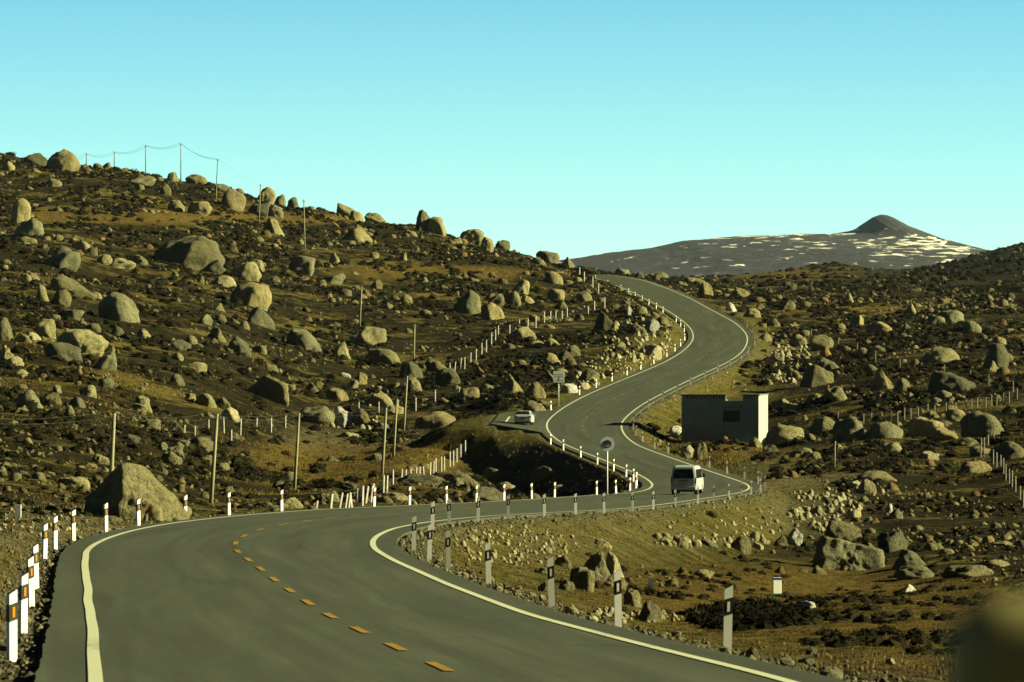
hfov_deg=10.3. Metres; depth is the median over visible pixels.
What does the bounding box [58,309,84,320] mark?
boulder
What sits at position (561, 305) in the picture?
boulder
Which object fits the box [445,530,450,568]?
delineator post
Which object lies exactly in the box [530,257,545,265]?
boulder
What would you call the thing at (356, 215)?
boulder
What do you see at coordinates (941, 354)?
boulder
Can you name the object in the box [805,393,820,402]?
boulder
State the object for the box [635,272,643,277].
boulder
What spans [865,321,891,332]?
boulder
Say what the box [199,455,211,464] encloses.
boulder
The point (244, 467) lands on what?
heath shrubs
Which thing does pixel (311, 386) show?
boulder
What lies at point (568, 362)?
scattered rocks
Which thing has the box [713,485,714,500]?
delineator post
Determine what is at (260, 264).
boulder
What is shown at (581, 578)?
boulder
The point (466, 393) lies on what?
boulder
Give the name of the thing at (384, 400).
boulder
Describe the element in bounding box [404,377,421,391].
boulder
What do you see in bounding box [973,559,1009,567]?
boulder
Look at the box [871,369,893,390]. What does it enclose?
boulder
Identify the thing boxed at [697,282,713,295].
boulder
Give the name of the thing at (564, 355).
boulder
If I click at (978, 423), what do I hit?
boulder
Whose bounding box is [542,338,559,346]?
boulder
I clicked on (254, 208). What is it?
boulder
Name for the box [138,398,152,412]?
boulder
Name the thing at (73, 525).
delineator post
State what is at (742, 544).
boulder
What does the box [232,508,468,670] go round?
road centre dashes
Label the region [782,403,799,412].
boulder
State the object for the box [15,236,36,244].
boulder
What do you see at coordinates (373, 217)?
boulder
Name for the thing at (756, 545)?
boulder
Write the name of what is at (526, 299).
boulder
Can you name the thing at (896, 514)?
boulder
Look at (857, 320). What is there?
boulder
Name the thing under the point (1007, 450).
boulder
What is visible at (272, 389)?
boulder
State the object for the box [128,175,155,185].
boulder
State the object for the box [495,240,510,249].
boulder
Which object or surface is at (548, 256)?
boulder
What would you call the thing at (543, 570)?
boulder
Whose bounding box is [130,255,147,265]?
boulder
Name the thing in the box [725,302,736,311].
boulder
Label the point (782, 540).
boulder
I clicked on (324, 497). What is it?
boulder
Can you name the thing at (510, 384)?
boulder
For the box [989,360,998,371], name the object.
boulder
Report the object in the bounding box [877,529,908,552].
boulder
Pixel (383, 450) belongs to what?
utility pole
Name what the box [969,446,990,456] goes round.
boulder
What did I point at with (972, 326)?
boulder
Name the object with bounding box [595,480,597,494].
delineator post
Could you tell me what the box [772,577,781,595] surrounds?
marker stone
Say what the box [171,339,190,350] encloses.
boulder
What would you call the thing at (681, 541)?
boulder
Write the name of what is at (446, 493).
delineator post
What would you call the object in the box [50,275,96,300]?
boulder
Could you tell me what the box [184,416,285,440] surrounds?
wire fence
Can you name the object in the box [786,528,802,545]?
boulder
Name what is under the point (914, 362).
wire fence
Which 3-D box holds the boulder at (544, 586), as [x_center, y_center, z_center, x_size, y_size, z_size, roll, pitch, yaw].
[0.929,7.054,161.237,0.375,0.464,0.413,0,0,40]
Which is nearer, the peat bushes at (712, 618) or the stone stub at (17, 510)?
the peat bushes at (712, 618)
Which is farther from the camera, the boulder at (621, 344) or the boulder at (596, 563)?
the boulder at (621, 344)
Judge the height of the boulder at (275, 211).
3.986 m
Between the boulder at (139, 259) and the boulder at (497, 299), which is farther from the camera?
the boulder at (497, 299)
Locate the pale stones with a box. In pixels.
[0,165,1022,592]
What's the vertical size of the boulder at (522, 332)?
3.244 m
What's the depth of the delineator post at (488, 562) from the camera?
133.96 m
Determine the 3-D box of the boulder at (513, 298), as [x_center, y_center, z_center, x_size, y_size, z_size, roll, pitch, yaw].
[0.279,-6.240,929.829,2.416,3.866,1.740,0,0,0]
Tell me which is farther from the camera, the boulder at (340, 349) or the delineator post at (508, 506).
the boulder at (340, 349)
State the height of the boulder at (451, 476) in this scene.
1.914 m
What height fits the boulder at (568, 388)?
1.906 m
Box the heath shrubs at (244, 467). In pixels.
[0,151,1023,654]
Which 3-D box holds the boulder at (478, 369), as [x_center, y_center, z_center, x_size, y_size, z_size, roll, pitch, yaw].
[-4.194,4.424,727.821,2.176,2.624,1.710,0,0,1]
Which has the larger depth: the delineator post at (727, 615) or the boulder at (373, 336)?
the boulder at (373, 336)
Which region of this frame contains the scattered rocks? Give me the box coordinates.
[0,154,1023,586]
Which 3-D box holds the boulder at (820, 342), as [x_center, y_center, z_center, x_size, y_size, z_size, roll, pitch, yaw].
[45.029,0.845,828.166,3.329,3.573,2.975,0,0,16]
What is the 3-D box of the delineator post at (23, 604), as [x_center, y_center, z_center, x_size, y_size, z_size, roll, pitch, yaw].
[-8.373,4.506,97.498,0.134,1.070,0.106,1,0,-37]
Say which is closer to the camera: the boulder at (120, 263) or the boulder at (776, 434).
the boulder at (776, 434)
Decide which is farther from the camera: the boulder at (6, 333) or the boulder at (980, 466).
the boulder at (6, 333)
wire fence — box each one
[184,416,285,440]
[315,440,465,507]
[358,267,604,412]
[811,329,1013,391]
[837,388,1017,423]
[980,430,1023,506]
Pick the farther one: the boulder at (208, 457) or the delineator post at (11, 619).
the boulder at (208, 457)
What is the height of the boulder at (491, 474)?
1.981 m
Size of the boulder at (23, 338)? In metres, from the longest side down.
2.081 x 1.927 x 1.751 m
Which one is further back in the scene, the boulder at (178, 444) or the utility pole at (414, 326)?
the utility pole at (414, 326)
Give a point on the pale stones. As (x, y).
(482, 349)
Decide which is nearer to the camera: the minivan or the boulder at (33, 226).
the minivan
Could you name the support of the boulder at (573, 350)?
on the ground at (448, 441)
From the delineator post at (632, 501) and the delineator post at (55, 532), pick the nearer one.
the delineator post at (55, 532)
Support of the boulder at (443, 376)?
on the ground at (448, 441)
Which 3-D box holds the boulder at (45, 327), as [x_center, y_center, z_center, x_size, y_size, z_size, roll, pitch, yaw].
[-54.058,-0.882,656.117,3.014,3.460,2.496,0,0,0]
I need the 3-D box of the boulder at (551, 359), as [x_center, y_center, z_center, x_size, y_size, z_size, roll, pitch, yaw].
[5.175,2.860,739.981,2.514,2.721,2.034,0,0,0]
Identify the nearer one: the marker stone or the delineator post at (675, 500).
the marker stone
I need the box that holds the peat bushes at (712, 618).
[681,599,812,630]
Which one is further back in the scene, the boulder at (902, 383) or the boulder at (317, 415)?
the boulder at (902, 383)
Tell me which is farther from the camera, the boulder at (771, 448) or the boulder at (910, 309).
the boulder at (910, 309)
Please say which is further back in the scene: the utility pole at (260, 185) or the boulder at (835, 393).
the utility pole at (260, 185)
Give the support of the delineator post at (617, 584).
on the ground at (448, 441)
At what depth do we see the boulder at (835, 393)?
639.48 m
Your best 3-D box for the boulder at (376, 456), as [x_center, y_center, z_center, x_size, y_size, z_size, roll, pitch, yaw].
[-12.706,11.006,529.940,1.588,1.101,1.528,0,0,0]
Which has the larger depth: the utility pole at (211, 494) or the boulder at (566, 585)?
the utility pole at (211, 494)
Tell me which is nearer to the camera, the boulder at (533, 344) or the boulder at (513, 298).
the boulder at (533, 344)
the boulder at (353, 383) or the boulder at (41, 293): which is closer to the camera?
the boulder at (353, 383)
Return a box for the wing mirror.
[947,596,1023,681]
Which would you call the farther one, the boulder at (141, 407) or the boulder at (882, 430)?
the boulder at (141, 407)
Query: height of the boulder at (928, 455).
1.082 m
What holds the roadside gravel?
on the ground at (448, 441)
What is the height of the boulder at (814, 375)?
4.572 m
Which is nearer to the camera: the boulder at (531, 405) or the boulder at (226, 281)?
the boulder at (531, 405)
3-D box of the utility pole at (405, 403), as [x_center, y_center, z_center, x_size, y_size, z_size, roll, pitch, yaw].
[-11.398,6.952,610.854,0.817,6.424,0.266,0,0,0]
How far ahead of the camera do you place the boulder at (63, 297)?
735.30 m
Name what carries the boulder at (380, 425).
on the ground at (448, 441)
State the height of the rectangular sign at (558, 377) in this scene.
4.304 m
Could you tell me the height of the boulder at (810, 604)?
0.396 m
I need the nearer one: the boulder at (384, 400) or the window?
the window
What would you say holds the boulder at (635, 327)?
on the ground at (448, 441)
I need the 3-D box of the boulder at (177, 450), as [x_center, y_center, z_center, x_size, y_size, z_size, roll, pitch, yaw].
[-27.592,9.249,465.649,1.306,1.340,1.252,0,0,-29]
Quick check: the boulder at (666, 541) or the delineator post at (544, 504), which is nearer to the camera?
the delineator post at (544, 504)
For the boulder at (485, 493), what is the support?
on the ground at (448, 441)
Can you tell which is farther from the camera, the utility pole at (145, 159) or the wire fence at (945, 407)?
the utility pole at (145, 159)
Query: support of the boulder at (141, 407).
on the ground at (448, 441)
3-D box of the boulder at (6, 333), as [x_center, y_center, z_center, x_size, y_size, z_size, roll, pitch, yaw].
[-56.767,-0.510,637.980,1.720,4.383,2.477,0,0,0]
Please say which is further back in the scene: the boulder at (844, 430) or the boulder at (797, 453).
the boulder at (844, 430)
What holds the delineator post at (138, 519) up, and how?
on the ground at (448, 441)
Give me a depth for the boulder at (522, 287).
966.40 m
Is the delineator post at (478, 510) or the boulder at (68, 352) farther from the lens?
the boulder at (68, 352)
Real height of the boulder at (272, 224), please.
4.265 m
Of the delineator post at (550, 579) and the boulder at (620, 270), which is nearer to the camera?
the delineator post at (550, 579)
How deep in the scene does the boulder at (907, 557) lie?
296.58 m
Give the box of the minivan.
[671,465,704,493]
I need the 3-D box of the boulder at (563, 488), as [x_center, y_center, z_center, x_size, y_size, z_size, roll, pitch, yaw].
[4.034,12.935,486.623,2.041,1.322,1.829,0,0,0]
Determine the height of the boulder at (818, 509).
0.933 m
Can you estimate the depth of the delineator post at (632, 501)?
295.96 m
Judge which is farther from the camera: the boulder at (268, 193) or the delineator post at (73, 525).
the boulder at (268, 193)
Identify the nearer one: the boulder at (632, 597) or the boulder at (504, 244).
the boulder at (632, 597)
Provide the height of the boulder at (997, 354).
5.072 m
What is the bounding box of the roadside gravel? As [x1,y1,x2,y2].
[0,487,945,681]
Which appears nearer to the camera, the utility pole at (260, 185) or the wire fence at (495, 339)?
the wire fence at (495, 339)
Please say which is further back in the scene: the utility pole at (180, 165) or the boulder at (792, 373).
the utility pole at (180, 165)
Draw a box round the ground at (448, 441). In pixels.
[0,153,1023,681]
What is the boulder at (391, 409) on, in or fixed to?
on the ground at (448, 441)
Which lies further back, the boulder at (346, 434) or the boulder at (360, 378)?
the boulder at (360, 378)
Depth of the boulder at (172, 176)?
1239.14 m
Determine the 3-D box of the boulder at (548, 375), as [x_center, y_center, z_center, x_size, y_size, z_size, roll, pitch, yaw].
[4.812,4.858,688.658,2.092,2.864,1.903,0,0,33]
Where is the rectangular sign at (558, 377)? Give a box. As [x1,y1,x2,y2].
[553,371,563,406]
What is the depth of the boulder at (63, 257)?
850.04 m
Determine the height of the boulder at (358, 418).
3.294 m
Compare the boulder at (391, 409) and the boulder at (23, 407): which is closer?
the boulder at (23, 407)
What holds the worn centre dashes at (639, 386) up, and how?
on the road
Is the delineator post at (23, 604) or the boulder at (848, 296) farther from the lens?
the boulder at (848, 296)
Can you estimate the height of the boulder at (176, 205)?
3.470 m
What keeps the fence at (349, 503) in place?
on the ground at (448, 441)
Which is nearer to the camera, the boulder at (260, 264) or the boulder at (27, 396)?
the boulder at (27, 396)
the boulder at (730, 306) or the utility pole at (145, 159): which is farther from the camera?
the utility pole at (145, 159)
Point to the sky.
(571, 129)
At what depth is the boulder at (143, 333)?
692.37 m
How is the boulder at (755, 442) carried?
on the ground at (448, 441)
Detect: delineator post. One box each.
[6,589,17,661]
[18,573,27,633]
[26,556,34,606]
[31,544,38,588]
[42,523,47,558]
[52,516,57,549]
[71,509,75,540]
[103,503,107,531]
[136,498,140,525]
[183,495,186,510]
[227,492,230,514]
[280,490,282,510]
[372,487,375,506]
[408,486,410,504]
[411,516,415,550]
[427,523,432,559]
[430,501,434,529]
[445,486,447,502]
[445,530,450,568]
[447,499,450,526]
[475,485,477,501]
[476,496,479,521]
[485,542,490,583]
[503,484,504,499]
[507,495,509,518]
[530,483,532,498]
[543,494,545,516]
[547,557,554,606]
[553,482,555,496]
[574,493,576,513]
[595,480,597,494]
[602,493,604,512]
[613,569,621,626]
[614,480,616,493]
[631,492,633,510]
[652,491,654,508]
[674,489,676,506]
[697,487,698,503]
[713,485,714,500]
[723,585,732,653]
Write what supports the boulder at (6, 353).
on the ground at (448, 441)
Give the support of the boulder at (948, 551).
on the ground at (448, 441)
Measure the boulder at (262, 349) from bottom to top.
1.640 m
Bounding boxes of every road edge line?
[81,279,693,681]
[370,274,797,681]
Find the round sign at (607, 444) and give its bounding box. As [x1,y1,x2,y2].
[600,437,614,493]
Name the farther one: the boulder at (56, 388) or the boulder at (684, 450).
the boulder at (684, 450)
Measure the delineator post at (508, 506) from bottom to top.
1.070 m
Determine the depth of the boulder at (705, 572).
254.61 m
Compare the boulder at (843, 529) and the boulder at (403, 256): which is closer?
the boulder at (843, 529)
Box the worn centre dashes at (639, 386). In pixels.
[562,279,719,503]
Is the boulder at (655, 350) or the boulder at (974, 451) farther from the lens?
the boulder at (655, 350)
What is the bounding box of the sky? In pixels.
[0,0,1023,259]
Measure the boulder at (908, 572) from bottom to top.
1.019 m
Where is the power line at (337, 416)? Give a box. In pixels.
[297,408,379,416]
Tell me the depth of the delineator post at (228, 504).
237.95 m
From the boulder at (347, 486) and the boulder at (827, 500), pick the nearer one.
the boulder at (827, 500)
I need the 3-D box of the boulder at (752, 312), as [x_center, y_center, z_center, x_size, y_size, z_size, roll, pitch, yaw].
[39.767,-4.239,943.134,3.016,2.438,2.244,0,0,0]
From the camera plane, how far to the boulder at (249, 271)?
905.86 m
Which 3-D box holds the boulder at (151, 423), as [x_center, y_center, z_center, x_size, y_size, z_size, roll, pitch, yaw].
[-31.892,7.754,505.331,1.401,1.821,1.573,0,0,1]
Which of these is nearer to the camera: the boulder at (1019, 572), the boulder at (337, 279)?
the boulder at (1019, 572)
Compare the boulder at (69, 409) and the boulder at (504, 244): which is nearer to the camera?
the boulder at (69, 409)
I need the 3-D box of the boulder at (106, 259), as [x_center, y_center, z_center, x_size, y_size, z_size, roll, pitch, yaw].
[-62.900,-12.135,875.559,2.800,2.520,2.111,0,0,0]
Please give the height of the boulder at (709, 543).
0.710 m
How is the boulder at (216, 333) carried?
on the ground at (448, 441)
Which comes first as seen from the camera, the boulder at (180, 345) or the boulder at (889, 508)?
the boulder at (889, 508)
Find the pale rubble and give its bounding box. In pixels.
[0,316,888,623]
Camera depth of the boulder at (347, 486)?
438.04 m
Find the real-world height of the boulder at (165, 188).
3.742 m
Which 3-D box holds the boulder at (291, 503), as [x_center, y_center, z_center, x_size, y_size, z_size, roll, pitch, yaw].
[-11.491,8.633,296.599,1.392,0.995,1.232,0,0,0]
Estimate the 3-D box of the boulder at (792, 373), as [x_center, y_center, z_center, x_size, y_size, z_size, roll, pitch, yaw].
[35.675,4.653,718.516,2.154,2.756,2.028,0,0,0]
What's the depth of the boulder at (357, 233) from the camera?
1079.97 m
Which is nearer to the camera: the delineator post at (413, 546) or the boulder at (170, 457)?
the delineator post at (413, 546)
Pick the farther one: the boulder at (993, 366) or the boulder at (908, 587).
the boulder at (993, 366)
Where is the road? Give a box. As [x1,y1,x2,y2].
[34,275,847,681]
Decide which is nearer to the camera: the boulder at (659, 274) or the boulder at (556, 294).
the boulder at (556, 294)
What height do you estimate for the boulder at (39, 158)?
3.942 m
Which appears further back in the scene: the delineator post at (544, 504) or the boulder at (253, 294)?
the boulder at (253, 294)
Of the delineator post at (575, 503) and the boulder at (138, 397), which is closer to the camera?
the delineator post at (575, 503)
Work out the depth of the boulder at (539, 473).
512.67 m
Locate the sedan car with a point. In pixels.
(523, 416)
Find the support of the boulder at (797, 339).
on the ground at (448, 441)
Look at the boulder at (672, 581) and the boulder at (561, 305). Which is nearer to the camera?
the boulder at (672, 581)
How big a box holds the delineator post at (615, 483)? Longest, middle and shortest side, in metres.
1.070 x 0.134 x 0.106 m
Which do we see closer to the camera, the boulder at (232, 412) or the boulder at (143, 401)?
the boulder at (143, 401)
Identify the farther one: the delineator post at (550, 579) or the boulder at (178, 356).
the boulder at (178, 356)
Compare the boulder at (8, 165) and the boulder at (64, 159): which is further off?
the boulder at (64, 159)
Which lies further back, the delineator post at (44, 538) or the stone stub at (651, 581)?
the stone stub at (651, 581)
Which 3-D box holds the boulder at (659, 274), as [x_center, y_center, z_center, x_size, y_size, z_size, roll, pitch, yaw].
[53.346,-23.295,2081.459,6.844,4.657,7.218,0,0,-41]
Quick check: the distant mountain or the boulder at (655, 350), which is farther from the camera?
the distant mountain
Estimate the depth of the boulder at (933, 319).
927.85 m
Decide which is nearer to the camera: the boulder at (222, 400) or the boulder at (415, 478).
the boulder at (415, 478)
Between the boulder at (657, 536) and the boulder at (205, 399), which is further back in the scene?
the boulder at (205, 399)
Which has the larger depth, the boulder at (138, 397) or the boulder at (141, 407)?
the boulder at (138, 397)
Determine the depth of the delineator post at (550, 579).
115.47 m
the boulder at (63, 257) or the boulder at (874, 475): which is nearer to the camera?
the boulder at (874, 475)
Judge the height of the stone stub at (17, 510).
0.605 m
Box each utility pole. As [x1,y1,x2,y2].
[109,413,118,473]
[145,145,146,174]
[180,146,181,180]
[209,414,220,503]
[215,159,218,199]
[258,184,261,221]
[293,413,301,489]
[302,199,305,249]
[359,286,362,326]
[381,408,388,474]
[392,399,399,457]
[402,376,407,430]
[413,324,416,358]
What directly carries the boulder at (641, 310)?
on the ground at (448, 441)
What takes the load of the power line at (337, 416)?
attached to the utility pole at (383, 450)
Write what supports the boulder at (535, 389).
on the ground at (448, 441)
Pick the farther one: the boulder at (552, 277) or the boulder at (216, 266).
the boulder at (552, 277)
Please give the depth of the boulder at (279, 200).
1214.94 m
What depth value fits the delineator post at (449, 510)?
205.44 m
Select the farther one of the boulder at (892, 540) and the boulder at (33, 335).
the boulder at (33, 335)
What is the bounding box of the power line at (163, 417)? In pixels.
[113,411,213,421]
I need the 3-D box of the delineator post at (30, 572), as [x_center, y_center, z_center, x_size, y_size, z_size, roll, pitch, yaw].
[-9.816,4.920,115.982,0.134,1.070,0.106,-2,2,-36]
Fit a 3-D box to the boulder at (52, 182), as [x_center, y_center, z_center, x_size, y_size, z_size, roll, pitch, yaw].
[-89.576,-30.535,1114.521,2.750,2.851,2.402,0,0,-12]
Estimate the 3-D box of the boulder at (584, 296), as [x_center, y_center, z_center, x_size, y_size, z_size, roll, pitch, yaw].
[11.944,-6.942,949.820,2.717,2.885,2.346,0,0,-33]
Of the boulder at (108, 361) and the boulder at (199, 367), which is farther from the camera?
the boulder at (199, 367)
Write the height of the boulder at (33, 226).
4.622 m
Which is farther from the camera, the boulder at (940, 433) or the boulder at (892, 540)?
the boulder at (940, 433)
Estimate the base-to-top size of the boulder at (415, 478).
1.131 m
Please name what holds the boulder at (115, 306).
on the ground at (448, 441)
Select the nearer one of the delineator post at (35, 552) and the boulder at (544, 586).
the delineator post at (35, 552)
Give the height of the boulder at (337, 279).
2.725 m
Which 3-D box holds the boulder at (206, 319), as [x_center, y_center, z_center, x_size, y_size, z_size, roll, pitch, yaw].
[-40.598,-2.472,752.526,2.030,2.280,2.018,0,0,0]
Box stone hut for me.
[680,394,768,442]
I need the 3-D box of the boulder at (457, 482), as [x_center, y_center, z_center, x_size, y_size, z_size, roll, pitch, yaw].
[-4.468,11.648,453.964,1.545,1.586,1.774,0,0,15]
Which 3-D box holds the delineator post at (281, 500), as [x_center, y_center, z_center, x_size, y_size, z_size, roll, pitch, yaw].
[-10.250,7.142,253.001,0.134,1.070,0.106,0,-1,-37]
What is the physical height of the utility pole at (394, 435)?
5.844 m
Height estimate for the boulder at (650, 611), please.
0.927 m
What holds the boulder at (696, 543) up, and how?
on the ground at (448, 441)
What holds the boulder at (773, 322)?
on the ground at (448, 441)
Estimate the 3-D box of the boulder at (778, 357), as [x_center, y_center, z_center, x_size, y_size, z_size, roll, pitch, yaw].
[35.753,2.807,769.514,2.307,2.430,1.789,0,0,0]
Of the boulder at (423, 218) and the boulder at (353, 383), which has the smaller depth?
the boulder at (353, 383)
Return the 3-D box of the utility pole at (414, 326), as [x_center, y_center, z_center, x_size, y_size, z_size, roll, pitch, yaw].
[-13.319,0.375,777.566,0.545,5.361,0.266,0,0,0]
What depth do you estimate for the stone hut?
584.58 m
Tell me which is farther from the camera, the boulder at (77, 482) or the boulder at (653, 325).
the boulder at (653, 325)
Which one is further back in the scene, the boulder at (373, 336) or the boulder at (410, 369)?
the boulder at (373, 336)
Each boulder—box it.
[0,317,12,340]
[0,345,13,359]
[3,161,14,170]
[6,356,23,365]
[10,198,30,222]
[12,369,28,377]
[14,218,43,235]
[14,334,31,343]
[14,405,27,413]
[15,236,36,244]
[16,389,43,407]
[23,153,46,165]
[26,332,40,339]
[33,318,55,338]
[36,283,48,300]
[40,247,80,271]
[43,393,61,404]
[44,342,82,361]
[46,149,79,171]
[48,178,61,186]
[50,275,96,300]
[52,289,71,307]
[52,384,61,392]
[56,329,108,356]
[57,477,89,487]
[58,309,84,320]
[64,405,74,416]
[69,397,85,407]
[72,241,89,249]
[79,385,96,397]
[84,463,191,520]
[91,454,108,464]
[95,351,116,370]
[96,254,111,264]
[97,376,113,388]
[98,292,139,322]
[109,258,135,269]
[122,434,140,442]
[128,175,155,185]
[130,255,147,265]
[130,403,147,411]
[135,395,149,403]
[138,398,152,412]
[139,330,150,338]
[140,499,162,520]
[146,418,160,430]
[154,236,224,270]
[158,442,167,451]
[159,183,170,195]
[160,451,181,464]
[167,172,178,181]
[167,200,184,211]
[167,446,183,458]
[169,374,184,385]
[170,419,186,432]
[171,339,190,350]
[171,353,183,360]
[171,442,183,448]
[173,439,189,446]
[179,362,206,372]
[183,393,195,401]
[185,174,207,183]
[187,201,211,215]
[192,437,216,451]
[195,393,216,407]
[198,314,212,325]
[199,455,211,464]
[205,260,226,273]
[207,326,226,342]
[212,275,235,287]
[214,184,229,191]
[215,397,230,406]
[221,189,245,210]
[221,407,239,422]
[229,338,251,356]
[230,282,271,310]
[231,262,261,281]
[247,306,274,328]
[248,203,268,216]
[248,375,288,405]
[252,345,266,354]
[255,260,264,271]
[257,187,275,204]
[263,218,284,235]
[268,205,283,217]
[274,194,285,205]
[283,497,302,508]
[286,328,322,353]
[287,197,298,207]
[288,256,314,275]
[296,406,334,425]
[304,382,318,391]
[319,491,339,501]
[323,273,345,284]
[325,387,348,400]
[329,253,339,262]
[334,341,350,358]
[334,406,351,426]
[336,203,354,216]
[338,432,358,436]
[339,372,350,377]
[339,482,356,489]
[343,225,371,242]
[347,379,358,387]
[350,211,363,221]
[352,408,369,425]
[353,326,386,345]
[354,372,366,383]
[364,212,385,222]
[364,392,392,407]
[367,348,400,364]
[367,453,381,460]
[370,279,382,288]
[373,422,388,428]
[382,492,407,500]
[388,405,403,414]
[394,473,442,485]
[399,252,406,260]
[399,361,422,378]
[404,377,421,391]
[414,411,455,428]
[415,209,429,231]
[425,359,445,371]
[427,216,446,236]
[434,368,459,384]
[441,471,479,487]
[449,477,463,487]
[453,290,480,313]
[455,387,479,402]
[460,229,483,243]
[460,482,470,491]
[466,486,505,500]
[473,365,480,375]
[480,237,493,251]
[481,302,504,319]
[483,468,502,480]
[488,293,504,305]
[493,374,523,398]
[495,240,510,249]
[495,482,520,492]
[506,291,520,306]
[510,327,536,339]
[512,280,529,294]
[520,295,534,303]
[523,400,546,411]
[525,341,543,347]
[525,382,545,397]
[529,466,554,483]
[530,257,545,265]
[534,567,546,574]
[536,251,559,263]
[537,400,549,404]
[537,582,547,591]
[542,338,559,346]
[543,353,560,365]
[544,271,562,284]
[545,369,552,380]
[547,289,564,299]
[547,484,568,494]
[553,301,567,308]
[555,555,572,567]
[557,350,571,359]
[558,579,574,591]
[560,383,577,392]
[562,257,574,267]
[567,345,580,356]
[569,566,594,591]
[575,291,591,301]
[577,382,588,388]
[578,369,599,381]
[584,552,610,581]
[591,310,612,332]
[595,539,611,550]
[603,575,627,589]
[606,552,623,577]
[611,320,618,330]
[615,268,629,274]
[615,342,625,349]
[623,305,633,317]
[623,589,640,607]
[630,323,646,335]
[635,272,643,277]
[636,307,647,313]
[637,600,661,622]
[644,320,658,332]
[644,344,661,359]
[648,271,668,277]
[652,533,661,539]
[659,538,671,546]
[664,579,678,585]
[669,425,681,433]
[673,535,688,549]
[681,445,693,458]
[682,277,704,283]
[689,538,700,547]
[692,442,707,460]
[693,569,714,577]
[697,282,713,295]
[701,538,717,550]
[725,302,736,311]
[730,536,751,554]
[732,288,748,296]
[743,308,760,317]
[748,437,761,447]
[752,542,763,549]
[759,333,771,341]
[762,424,803,446]
[763,445,777,452]
[767,319,779,326]
[769,353,784,362]
[772,399,788,409]
[774,535,787,545]
[778,299,795,309]
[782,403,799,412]
[786,367,801,379]
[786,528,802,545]
[788,334,806,346]
[789,447,812,457]
[792,362,799,369]
[797,601,815,608]
[800,364,833,386]
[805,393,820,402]
[809,417,834,434]
[810,335,833,351]
[812,506,823,513]
[812,536,884,570]
[818,358,838,371]
[823,386,847,401]
[824,496,832,503]
[824,520,861,540]
[827,444,841,451]
[829,515,840,520]
[832,416,863,442]
[843,292,853,302]
[845,507,860,518]
[847,480,860,486]
[849,315,863,325]
[854,470,896,481]
[854,479,876,493]
[864,421,902,438]
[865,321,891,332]
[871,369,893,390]
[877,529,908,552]
[879,442,901,451]
[885,503,892,512]
[889,509,902,518]
[892,378,910,391]
[892,549,925,568]
[894,565,934,579]
[901,323,910,329]
[901,584,914,591]
[903,303,915,313]
[906,417,943,437]
[916,451,939,459]
[920,347,960,362]
[927,371,975,393]
[928,314,944,324]
[931,426,958,440]
[937,310,963,322]
[938,548,954,553]
[941,565,993,578]
[945,409,965,420]
[957,437,978,445]
[958,460,991,473]
[960,411,1003,437]
[963,321,981,332]
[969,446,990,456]
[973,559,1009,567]
[983,343,1008,368]
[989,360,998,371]
[989,441,1023,460]
[991,540,1010,545]
[1015,569,1023,578]
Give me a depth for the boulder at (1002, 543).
321.32 m
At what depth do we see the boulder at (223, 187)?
1206.56 m
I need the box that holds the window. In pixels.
[723,410,739,421]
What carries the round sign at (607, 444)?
on the ground at (448, 441)
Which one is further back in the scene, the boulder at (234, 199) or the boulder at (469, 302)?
the boulder at (234, 199)
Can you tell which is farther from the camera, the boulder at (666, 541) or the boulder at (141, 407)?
the boulder at (141, 407)
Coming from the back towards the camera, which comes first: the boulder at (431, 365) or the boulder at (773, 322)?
the boulder at (773, 322)
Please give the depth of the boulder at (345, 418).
624.10 m
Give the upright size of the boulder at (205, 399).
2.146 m
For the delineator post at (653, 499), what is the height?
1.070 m
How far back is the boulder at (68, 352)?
603.50 m
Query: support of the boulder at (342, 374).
on the ground at (448, 441)
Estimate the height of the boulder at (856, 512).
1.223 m
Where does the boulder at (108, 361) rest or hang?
on the ground at (448, 441)
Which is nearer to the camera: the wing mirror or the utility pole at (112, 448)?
the wing mirror
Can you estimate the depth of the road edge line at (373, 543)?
116.29 m
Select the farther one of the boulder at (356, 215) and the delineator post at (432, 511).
the boulder at (356, 215)
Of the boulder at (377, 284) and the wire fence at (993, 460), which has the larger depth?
the boulder at (377, 284)
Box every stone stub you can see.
[15,504,20,518]
[648,577,653,587]
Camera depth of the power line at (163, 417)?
324.60 m
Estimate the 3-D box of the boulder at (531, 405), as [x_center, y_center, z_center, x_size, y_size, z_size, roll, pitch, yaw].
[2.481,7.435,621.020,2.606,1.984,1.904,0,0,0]
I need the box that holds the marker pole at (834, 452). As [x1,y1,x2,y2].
[834,441,835,466]
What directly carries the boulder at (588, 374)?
on the ground at (448, 441)
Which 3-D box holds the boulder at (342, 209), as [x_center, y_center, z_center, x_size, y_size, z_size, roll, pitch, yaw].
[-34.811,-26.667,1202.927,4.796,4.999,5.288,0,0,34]
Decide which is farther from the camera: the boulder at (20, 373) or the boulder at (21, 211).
the boulder at (21, 211)
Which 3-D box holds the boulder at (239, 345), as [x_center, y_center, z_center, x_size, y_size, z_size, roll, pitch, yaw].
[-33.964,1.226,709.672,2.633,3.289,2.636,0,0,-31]
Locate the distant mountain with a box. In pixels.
[558,215,989,276]
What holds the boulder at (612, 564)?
on the ground at (448, 441)
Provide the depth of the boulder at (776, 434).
554.37 m
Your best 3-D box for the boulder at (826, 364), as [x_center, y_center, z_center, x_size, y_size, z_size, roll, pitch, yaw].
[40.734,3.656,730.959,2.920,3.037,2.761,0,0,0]
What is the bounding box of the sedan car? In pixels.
[514,411,534,424]

